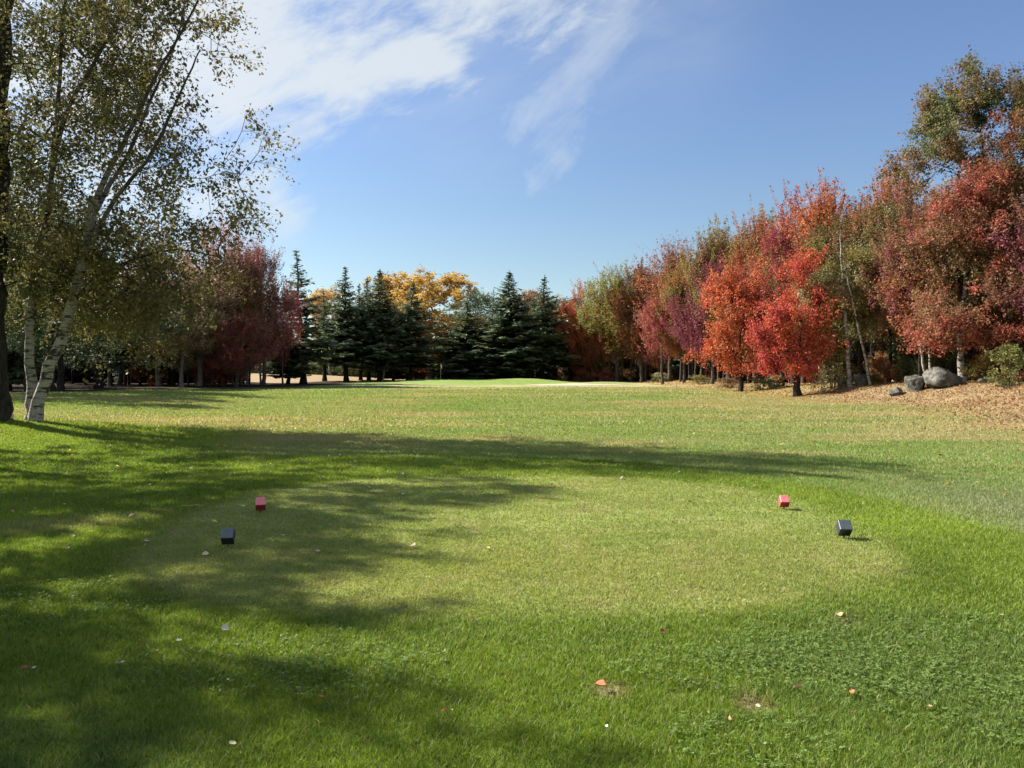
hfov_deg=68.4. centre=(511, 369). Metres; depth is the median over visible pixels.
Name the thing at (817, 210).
maple tree
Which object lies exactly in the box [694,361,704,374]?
shrub
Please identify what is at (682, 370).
shrub
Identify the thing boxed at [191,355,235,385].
bush
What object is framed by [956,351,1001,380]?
shrub
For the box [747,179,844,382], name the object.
maple tree
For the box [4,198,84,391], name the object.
pine tree
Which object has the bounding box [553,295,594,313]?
pine tree
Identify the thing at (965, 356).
shrub
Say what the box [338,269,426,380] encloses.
spruce tree
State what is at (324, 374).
spruce tree
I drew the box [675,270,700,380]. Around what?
maple tree
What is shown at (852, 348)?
maple tree
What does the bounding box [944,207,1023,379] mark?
maple tree
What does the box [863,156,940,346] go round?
maple tree
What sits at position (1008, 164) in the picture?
maple tree
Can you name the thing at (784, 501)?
tee marker
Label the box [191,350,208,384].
maple tree
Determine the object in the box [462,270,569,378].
spruce tree
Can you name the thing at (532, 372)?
shrub
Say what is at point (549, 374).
shrub
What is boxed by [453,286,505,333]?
pine tree
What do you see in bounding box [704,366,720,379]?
shrub
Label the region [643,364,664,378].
shrub
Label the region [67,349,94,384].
pine tree
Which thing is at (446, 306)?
pine tree
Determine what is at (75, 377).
spruce tree
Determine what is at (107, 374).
spruce tree
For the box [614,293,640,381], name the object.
maple tree
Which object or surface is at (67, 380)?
spruce tree
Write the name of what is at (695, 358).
maple tree
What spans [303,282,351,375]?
broadleaf tree
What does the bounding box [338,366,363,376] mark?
shrub
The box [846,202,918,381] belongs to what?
tree
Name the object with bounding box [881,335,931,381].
shrub
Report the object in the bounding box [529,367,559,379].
spruce tree
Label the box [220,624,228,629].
fallen leaf
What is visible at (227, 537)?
tee marker
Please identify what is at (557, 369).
spruce tree
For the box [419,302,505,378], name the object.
spruce tree
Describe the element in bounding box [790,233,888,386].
birch tree
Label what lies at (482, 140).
sky
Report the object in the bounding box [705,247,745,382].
maple tree
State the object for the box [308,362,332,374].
shrub
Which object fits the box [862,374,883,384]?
shrub
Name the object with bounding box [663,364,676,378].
shrub
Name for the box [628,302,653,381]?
maple tree
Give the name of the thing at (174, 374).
maple tree
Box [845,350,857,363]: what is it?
spruce tree
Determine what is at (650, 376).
shrub
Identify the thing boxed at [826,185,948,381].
maple tree
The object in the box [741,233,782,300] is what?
maple tree
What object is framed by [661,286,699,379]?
maple tree
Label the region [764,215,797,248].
maple tree
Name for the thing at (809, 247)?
maple tree
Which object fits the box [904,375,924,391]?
boulder
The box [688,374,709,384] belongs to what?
shrub
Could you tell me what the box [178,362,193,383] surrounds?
maple tree
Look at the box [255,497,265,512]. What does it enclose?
tee marker
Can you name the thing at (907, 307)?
birch tree
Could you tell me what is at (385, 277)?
broadleaf tree
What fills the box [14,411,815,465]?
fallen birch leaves
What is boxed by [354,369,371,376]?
shrub
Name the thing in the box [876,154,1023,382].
maple tree
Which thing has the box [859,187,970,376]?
maple tree
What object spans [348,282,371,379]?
spruce tree
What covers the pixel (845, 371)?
shrub
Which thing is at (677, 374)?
shrub
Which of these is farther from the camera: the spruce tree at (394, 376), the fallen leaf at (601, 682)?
the spruce tree at (394, 376)
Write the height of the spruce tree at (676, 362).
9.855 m
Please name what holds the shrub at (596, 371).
on the ground at (356, 381)
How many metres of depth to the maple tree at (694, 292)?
84.76 m
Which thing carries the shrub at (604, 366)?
on the ground at (356, 381)
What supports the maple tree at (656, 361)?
on the ground at (356, 381)
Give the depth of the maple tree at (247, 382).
84.39 m
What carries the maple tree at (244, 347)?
on the ground at (356, 381)
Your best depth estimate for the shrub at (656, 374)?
99.56 m
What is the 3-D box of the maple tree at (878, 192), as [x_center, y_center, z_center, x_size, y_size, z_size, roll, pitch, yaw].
[26.251,-7.220,52.785,8.974,16.754,8.190,1,0,-41]
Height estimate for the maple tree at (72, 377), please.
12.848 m
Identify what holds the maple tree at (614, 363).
on the ground at (356, 381)
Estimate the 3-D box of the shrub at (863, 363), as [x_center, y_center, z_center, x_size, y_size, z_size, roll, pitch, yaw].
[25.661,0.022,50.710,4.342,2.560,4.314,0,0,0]
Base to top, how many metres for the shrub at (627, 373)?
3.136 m
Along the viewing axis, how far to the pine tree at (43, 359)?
79.99 m
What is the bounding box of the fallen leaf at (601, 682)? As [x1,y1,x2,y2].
[595,679,605,684]
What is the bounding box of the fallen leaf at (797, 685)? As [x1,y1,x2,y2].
[793,683,802,688]
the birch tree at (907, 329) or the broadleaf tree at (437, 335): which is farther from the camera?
the broadleaf tree at (437, 335)
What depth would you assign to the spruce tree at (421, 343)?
110.10 m
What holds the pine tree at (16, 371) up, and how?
on the ground at (356, 381)
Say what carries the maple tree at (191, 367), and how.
on the ground at (356, 381)
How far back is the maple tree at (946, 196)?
51.20 m
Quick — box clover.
[0,574,1023,767]
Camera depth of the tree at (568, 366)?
117.88 m
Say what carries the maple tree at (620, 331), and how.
on the ground at (356, 381)
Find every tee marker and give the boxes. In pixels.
[220,528,235,545]
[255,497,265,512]
[778,495,789,508]
[836,520,852,538]
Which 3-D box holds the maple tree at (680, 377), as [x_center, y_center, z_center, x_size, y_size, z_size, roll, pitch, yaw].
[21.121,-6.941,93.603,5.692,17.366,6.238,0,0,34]
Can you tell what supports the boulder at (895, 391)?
on the ground at (356, 381)
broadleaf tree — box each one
[0,0,181,421]
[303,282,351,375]
[358,271,421,332]
[377,264,490,378]
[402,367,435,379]
[417,322,457,378]
[506,289,558,334]
[535,306,585,379]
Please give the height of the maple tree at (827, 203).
16.818 m
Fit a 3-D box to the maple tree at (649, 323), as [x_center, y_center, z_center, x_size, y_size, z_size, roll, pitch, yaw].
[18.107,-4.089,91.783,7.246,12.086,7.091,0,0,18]
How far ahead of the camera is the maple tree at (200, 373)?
75.65 m
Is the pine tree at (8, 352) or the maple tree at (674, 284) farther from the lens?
the maple tree at (674, 284)
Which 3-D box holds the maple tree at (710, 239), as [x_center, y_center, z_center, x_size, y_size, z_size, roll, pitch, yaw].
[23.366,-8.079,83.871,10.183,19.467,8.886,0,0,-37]
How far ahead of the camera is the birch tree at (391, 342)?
104.97 m
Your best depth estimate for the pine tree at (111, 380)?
78.19 m
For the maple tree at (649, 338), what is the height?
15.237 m
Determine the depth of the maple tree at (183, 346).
72.35 m
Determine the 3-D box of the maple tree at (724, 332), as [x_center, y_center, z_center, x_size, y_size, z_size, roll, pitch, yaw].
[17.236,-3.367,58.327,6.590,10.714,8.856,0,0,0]
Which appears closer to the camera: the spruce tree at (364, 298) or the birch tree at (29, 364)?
the birch tree at (29, 364)
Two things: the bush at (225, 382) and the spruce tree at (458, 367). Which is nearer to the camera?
the bush at (225, 382)
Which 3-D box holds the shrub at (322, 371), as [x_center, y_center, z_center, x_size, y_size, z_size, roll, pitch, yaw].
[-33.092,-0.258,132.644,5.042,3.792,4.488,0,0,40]
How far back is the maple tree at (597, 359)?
113.85 m
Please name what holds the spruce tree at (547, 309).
on the ground at (356, 381)
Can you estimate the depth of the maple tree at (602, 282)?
108.35 m
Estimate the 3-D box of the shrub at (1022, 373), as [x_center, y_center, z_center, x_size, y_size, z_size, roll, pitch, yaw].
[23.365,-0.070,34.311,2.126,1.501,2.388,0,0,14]
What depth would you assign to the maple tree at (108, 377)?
81.67 m
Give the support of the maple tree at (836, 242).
on the ground at (356, 381)
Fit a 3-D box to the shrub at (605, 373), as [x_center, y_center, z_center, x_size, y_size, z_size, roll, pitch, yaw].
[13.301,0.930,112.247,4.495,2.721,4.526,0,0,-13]
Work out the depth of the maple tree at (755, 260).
73.19 m
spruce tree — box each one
[36,365,74,382]
[56,364,78,381]
[65,366,83,382]
[70,365,92,382]
[74,361,94,381]
[105,366,117,380]
[112,369,143,382]
[163,363,189,383]
[257,322,321,383]
[276,249,353,383]
[306,267,381,381]
[312,289,341,380]
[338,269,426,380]
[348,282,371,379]
[352,277,382,379]
[370,346,414,380]
[386,281,452,379]
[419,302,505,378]
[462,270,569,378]
[469,344,529,378]
[494,276,581,378]
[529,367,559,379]
[548,332,577,379]
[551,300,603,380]
[672,355,687,377]
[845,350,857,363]
[856,341,887,358]
[954,341,989,368]
[988,341,1023,376]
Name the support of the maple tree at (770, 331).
on the ground at (356, 381)
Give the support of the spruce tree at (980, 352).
on the ground at (356, 381)
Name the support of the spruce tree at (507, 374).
on the ground at (356, 381)
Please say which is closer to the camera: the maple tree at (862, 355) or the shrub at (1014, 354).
the shrub at (1014, 354)
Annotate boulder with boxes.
[837,380,846,387]
[853,373,867,385]
[888,387,902,395]
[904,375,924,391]
[922,367,962,387]
[978,377,992,382]
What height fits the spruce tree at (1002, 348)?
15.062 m
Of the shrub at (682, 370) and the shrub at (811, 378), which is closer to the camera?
the shrub at (811, 378)
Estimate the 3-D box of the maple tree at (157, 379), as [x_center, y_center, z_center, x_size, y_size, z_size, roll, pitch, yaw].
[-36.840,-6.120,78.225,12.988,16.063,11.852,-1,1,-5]
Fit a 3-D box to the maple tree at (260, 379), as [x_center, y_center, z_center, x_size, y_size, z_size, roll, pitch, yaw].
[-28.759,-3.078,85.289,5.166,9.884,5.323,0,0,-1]
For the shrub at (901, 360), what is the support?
on the ground at (356, 381)
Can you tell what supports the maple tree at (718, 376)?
on the ground at (356, 381)
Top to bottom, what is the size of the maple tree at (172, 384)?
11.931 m
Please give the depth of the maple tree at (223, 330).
79.02 m
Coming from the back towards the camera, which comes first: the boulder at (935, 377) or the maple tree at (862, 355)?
the maple tree at (862, 355)
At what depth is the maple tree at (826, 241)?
52.81 m
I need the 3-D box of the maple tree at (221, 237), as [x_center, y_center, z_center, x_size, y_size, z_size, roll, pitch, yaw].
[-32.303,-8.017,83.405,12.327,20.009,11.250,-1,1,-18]
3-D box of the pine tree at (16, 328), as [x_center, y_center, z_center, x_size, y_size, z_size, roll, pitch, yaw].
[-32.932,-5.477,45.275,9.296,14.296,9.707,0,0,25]
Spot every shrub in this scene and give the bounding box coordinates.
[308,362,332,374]
[312,363,337,375]
[322,366,350,375]
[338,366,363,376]
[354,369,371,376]
[511,370,535,377]
[532,368,555,377]
[557,359,576,380]
[558,368,584,380]
[572,368,594,381]
[581,363,606,380]
[589,368,614,381]
[590,364,614,380]
[595,357,613,380]
[613,367,638,380]
[623,362,639,380]
[624,367,650,380]
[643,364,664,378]
[643,365,653,379]
[648,372,673,381]
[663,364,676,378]
[663,369,679,377]
[672,370,682,379]
[673,364,687,378]
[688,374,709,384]
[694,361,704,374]
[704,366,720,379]
[713,377,738,387]
[733,357,752,380]
[747,375,783,390]
[759,374,787,386]
[800,363,819,382]
[808,334,860,391]
[827,362,857,381]
[844,360,861,377]
[860,353,917,369]
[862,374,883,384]
[864,350,886,381]
[868,356,901,382]
[871,352,923,378]
[871,356,917,381]
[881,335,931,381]
[881,347,923,379]
[906,329,969,379]
[924,349,970,379]
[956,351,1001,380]
[973,350,1013,379]
[978,342,1023,389]
[997,358,1023,380]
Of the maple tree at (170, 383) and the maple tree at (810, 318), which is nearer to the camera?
the maple tree at (810, 318)
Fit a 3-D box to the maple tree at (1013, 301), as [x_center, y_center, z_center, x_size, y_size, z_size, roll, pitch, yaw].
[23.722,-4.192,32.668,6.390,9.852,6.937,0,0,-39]
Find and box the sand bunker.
[528,383,620,385]
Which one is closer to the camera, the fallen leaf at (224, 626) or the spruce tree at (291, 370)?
the fallen leaf at (224, 626)
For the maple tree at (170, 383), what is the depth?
84.70 m
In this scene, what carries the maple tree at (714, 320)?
on the ground at (356, 381)
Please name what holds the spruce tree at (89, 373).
on the ground at (356, 381)
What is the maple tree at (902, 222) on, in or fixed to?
on the ground at (356, 381)
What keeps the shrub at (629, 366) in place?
on the ground at (356, 381)
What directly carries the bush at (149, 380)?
on the ground at (356, 381)
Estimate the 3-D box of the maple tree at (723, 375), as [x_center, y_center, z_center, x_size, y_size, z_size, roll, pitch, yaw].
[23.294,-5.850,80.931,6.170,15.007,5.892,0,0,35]
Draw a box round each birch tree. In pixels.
[0,0,210,419]
[0,0,299,421]
[382,340,400,381]
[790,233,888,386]
[821,240,898,384]
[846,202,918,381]
[868,233,948,372]
[873,232,961,367]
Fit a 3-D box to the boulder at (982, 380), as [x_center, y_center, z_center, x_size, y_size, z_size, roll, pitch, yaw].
[22.420,0.505,35.507,0.754,0.339,0.603,0,0,-22]
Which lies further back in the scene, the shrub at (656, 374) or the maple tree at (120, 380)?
the shrub at (656, 374)
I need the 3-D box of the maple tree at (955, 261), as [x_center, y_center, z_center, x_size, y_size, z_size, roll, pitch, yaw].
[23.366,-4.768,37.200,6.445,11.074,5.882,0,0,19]
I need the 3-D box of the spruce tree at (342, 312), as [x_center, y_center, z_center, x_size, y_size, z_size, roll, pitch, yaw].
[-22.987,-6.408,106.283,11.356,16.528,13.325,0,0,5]
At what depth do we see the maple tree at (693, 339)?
79.85 m
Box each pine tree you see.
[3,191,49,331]
[4,189,130,391]
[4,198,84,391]
[4,270,40,391]
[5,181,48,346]
[7,331,56,390]
[8,218,118,391]
[13,280,196,389]
[35,352,69,366]
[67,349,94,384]
[81,313,124,385]
[86,338,129,385]
[96,334,151,385]
[113,339,136,385]
[436,290,497,345]
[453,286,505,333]
[528,295,586,319]
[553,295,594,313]
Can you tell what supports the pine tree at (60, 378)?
on the ground at (356, 381)
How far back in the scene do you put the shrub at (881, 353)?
48.76 m
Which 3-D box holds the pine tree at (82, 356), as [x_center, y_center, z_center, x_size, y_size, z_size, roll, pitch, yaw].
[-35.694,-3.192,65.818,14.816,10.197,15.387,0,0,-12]
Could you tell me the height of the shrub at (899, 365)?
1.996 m
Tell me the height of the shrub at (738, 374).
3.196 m
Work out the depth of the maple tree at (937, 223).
44.30 m
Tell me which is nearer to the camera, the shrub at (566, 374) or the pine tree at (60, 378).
the pine tree at (60, 378)
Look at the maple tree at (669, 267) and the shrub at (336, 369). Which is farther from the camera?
the shrub at (336, 369)
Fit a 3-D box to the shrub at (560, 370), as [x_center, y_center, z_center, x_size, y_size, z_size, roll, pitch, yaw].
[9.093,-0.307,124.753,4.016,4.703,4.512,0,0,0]
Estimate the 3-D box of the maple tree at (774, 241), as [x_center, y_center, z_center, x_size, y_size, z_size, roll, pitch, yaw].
[20.356,-5.535,60.308,10.630,14.204,10.152,1,0,-21]
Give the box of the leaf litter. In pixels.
[617,379,1023,494]
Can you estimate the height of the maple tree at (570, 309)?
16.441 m
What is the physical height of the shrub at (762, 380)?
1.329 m
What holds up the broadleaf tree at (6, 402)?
on the ground at (356, 381)
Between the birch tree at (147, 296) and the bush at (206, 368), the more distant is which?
the bush at (206, 368)
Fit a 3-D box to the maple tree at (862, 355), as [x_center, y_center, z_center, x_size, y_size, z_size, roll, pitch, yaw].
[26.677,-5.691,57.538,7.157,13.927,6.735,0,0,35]
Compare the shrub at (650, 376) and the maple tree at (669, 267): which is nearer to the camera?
the maple tree at (669, 267)
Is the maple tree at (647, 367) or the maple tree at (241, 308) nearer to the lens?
the maple tree at (241, 308)
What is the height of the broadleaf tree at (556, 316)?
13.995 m
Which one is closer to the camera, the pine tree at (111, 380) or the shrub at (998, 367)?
the shrub at (998, 367)
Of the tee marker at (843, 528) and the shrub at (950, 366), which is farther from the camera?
the shrub at (950, 366)
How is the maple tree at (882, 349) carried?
on the ground at (356, 381)
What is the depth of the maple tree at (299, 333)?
83.90 m
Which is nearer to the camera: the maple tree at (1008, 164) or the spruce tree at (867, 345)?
the maple tree at (1008, 164)
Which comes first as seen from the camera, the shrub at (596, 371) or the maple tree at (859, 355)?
the maple tree at (859, 355)
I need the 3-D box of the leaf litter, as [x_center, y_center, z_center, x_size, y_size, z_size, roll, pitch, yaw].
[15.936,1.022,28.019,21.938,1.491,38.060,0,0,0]
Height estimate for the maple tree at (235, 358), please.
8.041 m
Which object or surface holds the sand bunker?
on the ground at (356, 381)
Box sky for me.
[7,0,1023,364]
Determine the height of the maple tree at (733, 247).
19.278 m
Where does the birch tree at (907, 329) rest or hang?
on the ground at (356, 381)
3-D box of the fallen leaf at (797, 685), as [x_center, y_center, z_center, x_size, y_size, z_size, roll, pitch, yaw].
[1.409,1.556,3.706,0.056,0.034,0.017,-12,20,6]
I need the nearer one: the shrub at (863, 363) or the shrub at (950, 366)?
the shrub at (950, 366)
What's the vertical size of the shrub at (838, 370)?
3.644 m
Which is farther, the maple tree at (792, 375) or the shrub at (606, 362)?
the shrub at (606, 362)
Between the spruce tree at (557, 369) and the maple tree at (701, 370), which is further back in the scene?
the spruce tree at (557, 369)
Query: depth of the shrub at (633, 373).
119.28 m
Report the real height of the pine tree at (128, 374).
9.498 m
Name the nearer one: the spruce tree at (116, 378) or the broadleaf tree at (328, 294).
the spruce tree at (116, 378)
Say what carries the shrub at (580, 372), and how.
on the ground at (356, 381)
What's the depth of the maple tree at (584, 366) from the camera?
114.56 m
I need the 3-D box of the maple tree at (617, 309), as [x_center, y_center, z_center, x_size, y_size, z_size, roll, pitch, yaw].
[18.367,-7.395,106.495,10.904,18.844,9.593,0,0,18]
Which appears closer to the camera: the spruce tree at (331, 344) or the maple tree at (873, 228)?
the maple tree at (873, 228)
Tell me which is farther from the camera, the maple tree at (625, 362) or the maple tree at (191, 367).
the maple tree at (625, 362)
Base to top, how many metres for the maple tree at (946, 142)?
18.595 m
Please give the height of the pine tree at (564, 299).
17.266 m
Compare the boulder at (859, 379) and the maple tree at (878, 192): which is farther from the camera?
the maple tree at (878, 192)
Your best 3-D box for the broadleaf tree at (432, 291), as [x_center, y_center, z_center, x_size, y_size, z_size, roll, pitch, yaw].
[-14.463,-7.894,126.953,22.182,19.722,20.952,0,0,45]
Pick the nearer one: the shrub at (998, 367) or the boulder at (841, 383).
the shrub at (998, 367)
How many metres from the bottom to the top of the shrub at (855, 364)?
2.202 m
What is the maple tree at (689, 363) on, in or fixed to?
on the ground at (356, 381)
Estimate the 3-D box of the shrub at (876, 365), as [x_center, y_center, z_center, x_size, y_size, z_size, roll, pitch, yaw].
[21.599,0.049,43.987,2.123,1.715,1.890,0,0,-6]
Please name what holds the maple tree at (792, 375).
on the ground at (356, 381)
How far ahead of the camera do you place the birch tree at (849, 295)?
43.19 m
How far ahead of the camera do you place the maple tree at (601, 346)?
111.11 m
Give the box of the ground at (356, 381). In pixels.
[0,373,1023,767]
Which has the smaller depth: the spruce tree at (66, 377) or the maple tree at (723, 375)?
the maple tree at (723, 375)
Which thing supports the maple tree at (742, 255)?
on the ground at (356, 381)
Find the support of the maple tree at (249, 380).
on the ground at (356, 381)
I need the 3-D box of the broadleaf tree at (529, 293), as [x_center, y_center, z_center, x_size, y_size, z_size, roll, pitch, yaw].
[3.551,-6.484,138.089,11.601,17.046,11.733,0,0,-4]
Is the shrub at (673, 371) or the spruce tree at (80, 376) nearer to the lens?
the spruce tree at (80, 376)
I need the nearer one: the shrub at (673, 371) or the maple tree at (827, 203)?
the maple tree at (827, 203)
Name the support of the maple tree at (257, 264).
on the ground at (356, 381)
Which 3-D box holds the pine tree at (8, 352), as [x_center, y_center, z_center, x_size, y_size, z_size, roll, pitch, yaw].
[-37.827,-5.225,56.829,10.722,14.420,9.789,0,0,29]
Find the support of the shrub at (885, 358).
on the ground at (356, 381)
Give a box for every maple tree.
[64,355,73,383]
[107,366,109,385]
[113,238,210,385]
[116,266,150,385]
[143,296,241,386]
[159,351,177,384]
[161,258,257,385]
[163,345,190,385]
[167,208,275,384]
[171,360,178,384]
[176,356,197,384]
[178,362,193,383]
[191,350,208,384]
[202,307,280,386]
[203,283,241,385]
[210,235,274,385]
[213,235,299,384]
[228,320,265,384]
[246,349,254,384]
[248,365,256,383]
[259,320,272,384]
[265,284,305,384]
[553,279,606,380]
[564,258,638,381]
[567,336,600,376]
[583,328,605,380]
[590,284,621,381]
[599,251,663,381]
[600,272,631,381]
[608,348,619,380]
[611,347,632,380]
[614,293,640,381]
[626,229,695,380]
[627,291,637,380]
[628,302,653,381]
[629,293,656,380]
[632,287,687,383]
[639,273,648,380]
[639,298,673,380]
[650,260,696,382]
[652,251,679,349]
[656,248,738,383]
[658,247,692,381]
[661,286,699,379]
[665,240,729,378]
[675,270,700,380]
[676,211,747,381]
[681,252,776,391]
[685,268,706,341]
[687,264,695,380]
[691,268,696,379]
[693,238,722,380]
[699,247,741,381]
[699,255,738,378]
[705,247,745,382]
[712,195,784,382]
[712,215,810,385]
[719,237,756,382]
[725,218,756,381]
[740,242,848,396]
[741,226,770,381]
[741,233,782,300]
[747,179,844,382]
[754,226,802,383]
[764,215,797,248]
[772,167,868,379]
[783,208,861,378]
[785,273,855,383]
[789,211,845,363]
[797,177,837,363]
[821,205,870,373]
[823,151,946,350]
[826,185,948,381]
[827,183,902,374]
[831,196,874,373]
[843,196,866,361]
[857,198,932,356]
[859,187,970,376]
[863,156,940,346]
[863,186,912,353]
[872,45,1023,379]
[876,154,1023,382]
[908,162,1023,377]
[918,179,977,365]
[920,173,970,346]
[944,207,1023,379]
[959,62,1023,319]
[965,180,1023,327]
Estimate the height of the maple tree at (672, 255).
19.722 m
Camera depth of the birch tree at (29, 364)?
20.01 m
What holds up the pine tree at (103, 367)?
on the ground at (356, 381)
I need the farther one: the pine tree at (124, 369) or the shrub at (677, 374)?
the shrub at (677, 374)
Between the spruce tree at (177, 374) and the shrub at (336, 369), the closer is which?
the spruce tree at (177, 374)
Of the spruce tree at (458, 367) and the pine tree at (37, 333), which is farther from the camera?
the spruce tree at (458, 367)
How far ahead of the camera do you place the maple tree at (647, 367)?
112.92 m
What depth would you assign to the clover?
3.98 m
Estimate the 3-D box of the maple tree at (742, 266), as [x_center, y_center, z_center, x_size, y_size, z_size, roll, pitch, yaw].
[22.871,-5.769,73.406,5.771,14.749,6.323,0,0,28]
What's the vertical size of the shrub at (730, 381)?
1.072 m
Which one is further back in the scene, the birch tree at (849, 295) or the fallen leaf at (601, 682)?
the birch tree at (849, 295)

